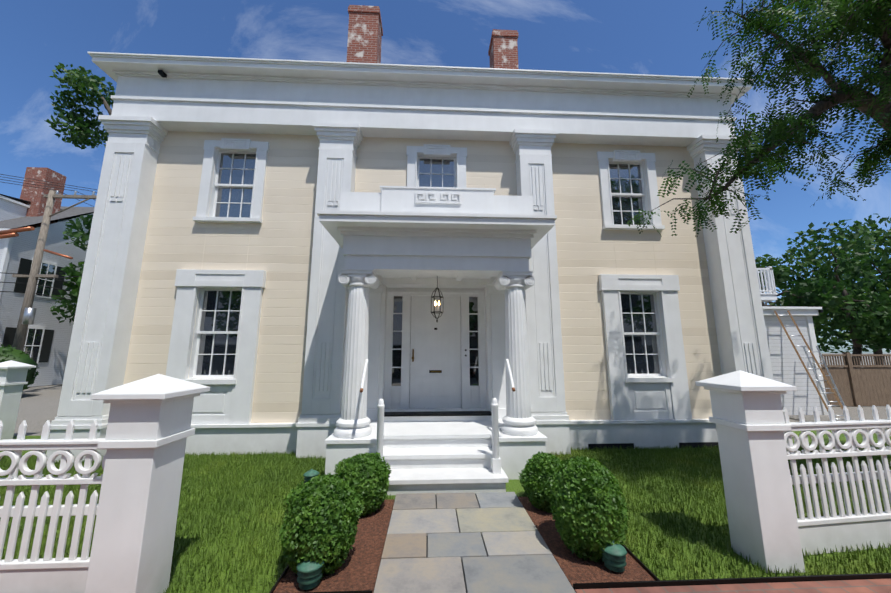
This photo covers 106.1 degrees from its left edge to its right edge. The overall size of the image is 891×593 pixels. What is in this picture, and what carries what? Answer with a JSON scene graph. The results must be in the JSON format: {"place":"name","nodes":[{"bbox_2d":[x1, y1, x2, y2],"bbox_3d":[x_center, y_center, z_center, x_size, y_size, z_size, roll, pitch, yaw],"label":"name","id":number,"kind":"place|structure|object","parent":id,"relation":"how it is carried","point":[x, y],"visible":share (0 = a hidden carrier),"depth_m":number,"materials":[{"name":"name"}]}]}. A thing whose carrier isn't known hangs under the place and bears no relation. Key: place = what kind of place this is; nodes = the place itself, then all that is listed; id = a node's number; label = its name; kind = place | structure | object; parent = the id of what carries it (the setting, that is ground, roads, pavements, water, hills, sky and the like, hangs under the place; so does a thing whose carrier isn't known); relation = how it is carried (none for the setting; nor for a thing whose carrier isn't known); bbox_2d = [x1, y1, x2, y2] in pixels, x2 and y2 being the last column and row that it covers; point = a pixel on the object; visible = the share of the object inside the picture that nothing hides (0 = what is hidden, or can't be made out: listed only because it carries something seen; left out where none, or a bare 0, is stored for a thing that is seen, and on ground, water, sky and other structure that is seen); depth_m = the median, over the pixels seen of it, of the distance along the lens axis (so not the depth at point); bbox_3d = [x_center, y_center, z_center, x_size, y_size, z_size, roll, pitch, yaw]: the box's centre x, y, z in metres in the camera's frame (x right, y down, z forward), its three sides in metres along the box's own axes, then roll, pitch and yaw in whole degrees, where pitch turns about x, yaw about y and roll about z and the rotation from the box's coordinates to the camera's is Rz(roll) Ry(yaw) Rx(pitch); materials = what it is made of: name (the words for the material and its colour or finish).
{"place":"outdoors","nodes":[
{"label":"outdoors","id":0,"kind":"place"},
{"bbox_2d":[0,167,94,386],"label":"neighbour house","id":1,"kind":"structure","parent":0,"point":[47,342],"depth_m":17.65,"materials":[{"name":"white paint"}]},
{"bbox_2d":[0,429,890,592],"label":"lawn","id":2,"kind":"structure","parent":0,"point":[515,486],"depth_m":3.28,"materials":[{"name":"green plant"}]},
{"bbox_2d":[303,469,319,482],"bbox_3d":[-1.738,2.357,4.330,0.200,0.235,0.197,0,-9,-3],"label":"path light","id":3,"kind":"object","parent":2,"relation":"on","point":[309,475],"visible":0.71,"depth_m":4.28,"materials":[{"name":"green metal"}]},
{"bbox_2d":[0,360,890,592],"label":"fence","id":4,"kind":"object","parent":2,"relation":"on","point":[149,430],"visible":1,"depth_m":2.52,"materials":[{"name":"white paint"}]},
{"bbox_2d":[269,497,890,592],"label":"mulch beds","id":5,"kind":"object","parent":2,"relation":"on","point":[357,571],"visible":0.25,"depth_m":2.62,"materials":[{"name":"brown soil mulch"}]},
{"bbox_2d":[296,559,324,589],"bbox_3d":[-1.006,2.052,2.489,0.200,0.235,0.197,0,-9,-3],"label":"path light","id":6,"kind":"object","parent":5,"relation":"on","point":[309,574],"visible":0.73,"depth_m":2.43,"materials":[{"name":"green metal"}]},
{"bbox_2d":[279,473,364,579],"bbox_3d":[-0.997,1.850,2.731,0.644,0.725,0.637,0,-9,-3],"label":"boxwood","id":7,"kind":"object","parent":5,"relation":"on","point":[320,519],"visible":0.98,"depth_m":2.58,"materials":[{"name":"green plant"}]},
{"bbox_2d":[333,452,390,516],"bbox_3d":[-0.924,2.069,3.713,0.630,0.614,0.616,0,-9,-3],"label":"boxwood","id":8,"kind":"object","parent":5,"relation":"on","point":[366,475],"visible":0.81,"depth_m":3.56,"materials":[{"name":"green plant"}]},
{"bbox_2d":[519,451,561,512],"bbox_3d":[1.161,2.092,3.806,0.581,0.599,0.643,-8,-12,39],"label":"boxwood","id":9,"kind":"object","parent":5,"relation":"on","point":[537,475],"visible":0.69,"depth_m":3.65,"materials":[{"name":"green plant"}]},
{"bbox_2d":[550,456,628,562],"bbox_3d":[1.256,1.848,2.984,0.643,0.811,0.670,0,-9,-3],"label":"boxwood","id":10,"kind":"object","parent":5,"relation":"on","point":[589,510],"visible":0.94,"depth_m":2.78,"materials":[{"name":"green plant"}]},
{"bbox_2d":[600,541,626,571],"bbox_3d":[1.347,2.083,2.681,0.200,0.235,0.197,0,-9,-3],"label":"path light","id":11,"kind":"object","parent":5,"relation":"on","point":[613,557],"visible":0.85,"depth_m":2.63,"materials":[{"name":"green metal"}]},
{"bbox_2d":[627,0,890,236],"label":"locust tree","id":12,"kind":"object","parent":2,"relation":"on","point":[805,63],"visible":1,"depth_m":4.24,"materials":[{"name":"green plant"}]},
{"bbox_2d":[0,0,890,352],"label":"sky","id":13,"kind":"structure","parent":0,"point":[650,37],"materials":[{"name":"blue"}]},
{"bbox_2d":[14,353,890,435],"bbox_3d":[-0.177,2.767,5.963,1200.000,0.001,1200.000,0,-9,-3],"label":"ground","id":14,"kind":"structure","parent":0,"point":[38,407],"depth_m":10.94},
{"bbox_2d":[0,344,38,392],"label":"hedge","id":15,"kind":"object","parent":14,"relation":"on","point":[9,353],"visible":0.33,"depth_m":13.06,"materials":[{"name":"green plant"}]},
{"bbox_2d":[0,174,96,350],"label":"utility pole","id":16,"kind":"object","parent":14,"relation":"on","point":[27,315],"visible":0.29,"depth_m":14.77,"materials":[{"name":"brown wood"}]},
{"bbox_2d":[49,215,92,324],"bbox_3d":[-16.894,0.182,18.787,7.464,9.272,5.616,5,-11,-29],"label":"tree","id":17,"kind":"object","parent":14,"relation":"on","point":[84,237],"visible":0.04,"depth_m":16.75,"materials":[{"name":"green plant"}]},
{"bbox_2d":[59,261,84,299],"bbox_3d":[-16.505,0.282,17.505,4.020,8.708,5.404,0,-9,-3],"label":"tree","id":18,"kind":"object","parent":14,"relation":"on","point":[71,271],"depth_m":15.65,"materials":[{"name":"green plant"}]},
{"bbox_2d":[44,62,114,148],"bbox_3d":[-9.371,-1.597,10.407,4.790,10.060,1.881,9,-13,-43],"label":"tree","id":19,"kind":"object","parent":14,"relation":"on","point":[80,83],"visible":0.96,"depth_m":9.64,"materials":[{"name":"green plant"}]},
{"bbox_2d":[46,5,787,494],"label":"house","id":20,"kind":"structure","parent":14,"relation":"on","point":[280,251],"depth_m":6.39,"materials":[{"name":"white"}]},
{"bbox_2d":[431,276,442,321],"bbox_3d":[-0.141,-0.009,5.664,0.212,0.900,0.187,0,-9,-3],"label":"lantern","id":21,"kind":"object","parent":20,"relation":"hanging from","point":[434,296],"visible":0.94,"depth_m":5.61,"materials":[{"name":"black metal"}]},
{"bbox_2d":[756,266,828,414],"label":"side wing","id":22,"kind":"structure","parent":14,"relation":"on","point":[787,366],"depth_m":9.60,"materials":[{"name":"white wood"}]},
{"bbox_2d":[755,254,854,326],"bbox_3d":[13.887,1.035,14.205,5.361,6.113,5.158,0,-9,-3],"label":"tree","id":23,"kind":"object","parent":14,"relation":"on","point":[830,299],"visible":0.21,"depth_m":13.07,"materials":[{"name":"green plant"}]},
{"bbox_2d":[772,219,890,364],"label":"tree","id":24,"kind":"object","parent":14,"relation":"on","point":[856,318],"visible":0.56,"depth_m":14.79,"materials":[{"name":"green plant"}]},
{"bbox_2d":[813,252,890,364],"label":"tree","id":25,"kind":"object","parent":14,"relation":"on","point":[836,342],"visible":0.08,"depth_m":25.70,"materials":[{"name":"green plant"}]},
{"bbox_2d":[819,352,890,406],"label":"wood fence","id":26,"kind":"object","parent":14,"relation":"on","point":[869,384],"visible":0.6,"depth_m":10.90,"materials":[{"name":"brown wood"}]},
{"bbox_2d":[828,215,890,349],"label":"tree","id":27,"kind":"object","parent":14,"relation":"on","point":[883,241],"visible":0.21,"depth_m":16.73,"materials":[{"name":"green plant"}]},
{"bbox_2d":[373,492,575,592],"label":"stone path","id":28,"kind":"structure","parent":0,"point":[481,542],"depth_m":2.92,"materials":[{"name":"stone"}]},
{"bbox_2d":[575,579,890,592],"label":"sidewalk","id":29,"kind":"structure","parent":0,"point":[863,586],"depth_m":2.45,"materials":[{"name":"brick"}]},
{"bbox_2d":[789,406,890,435],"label":"driveway","id":30,"kind":"structure","parent":0,"point":[867,412],"depth_m":9.26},
{"bbox_2d":[774,310,851,420],"bbox_3d":[9.878,1.747,8.795,1.297,2.921,1.221,0,-9,-3],"label":"ladder","id":31,"kind":"object","parent":30,"relation":"on","point":[813,369],"visible":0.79,"depth_m":8.84,"materials":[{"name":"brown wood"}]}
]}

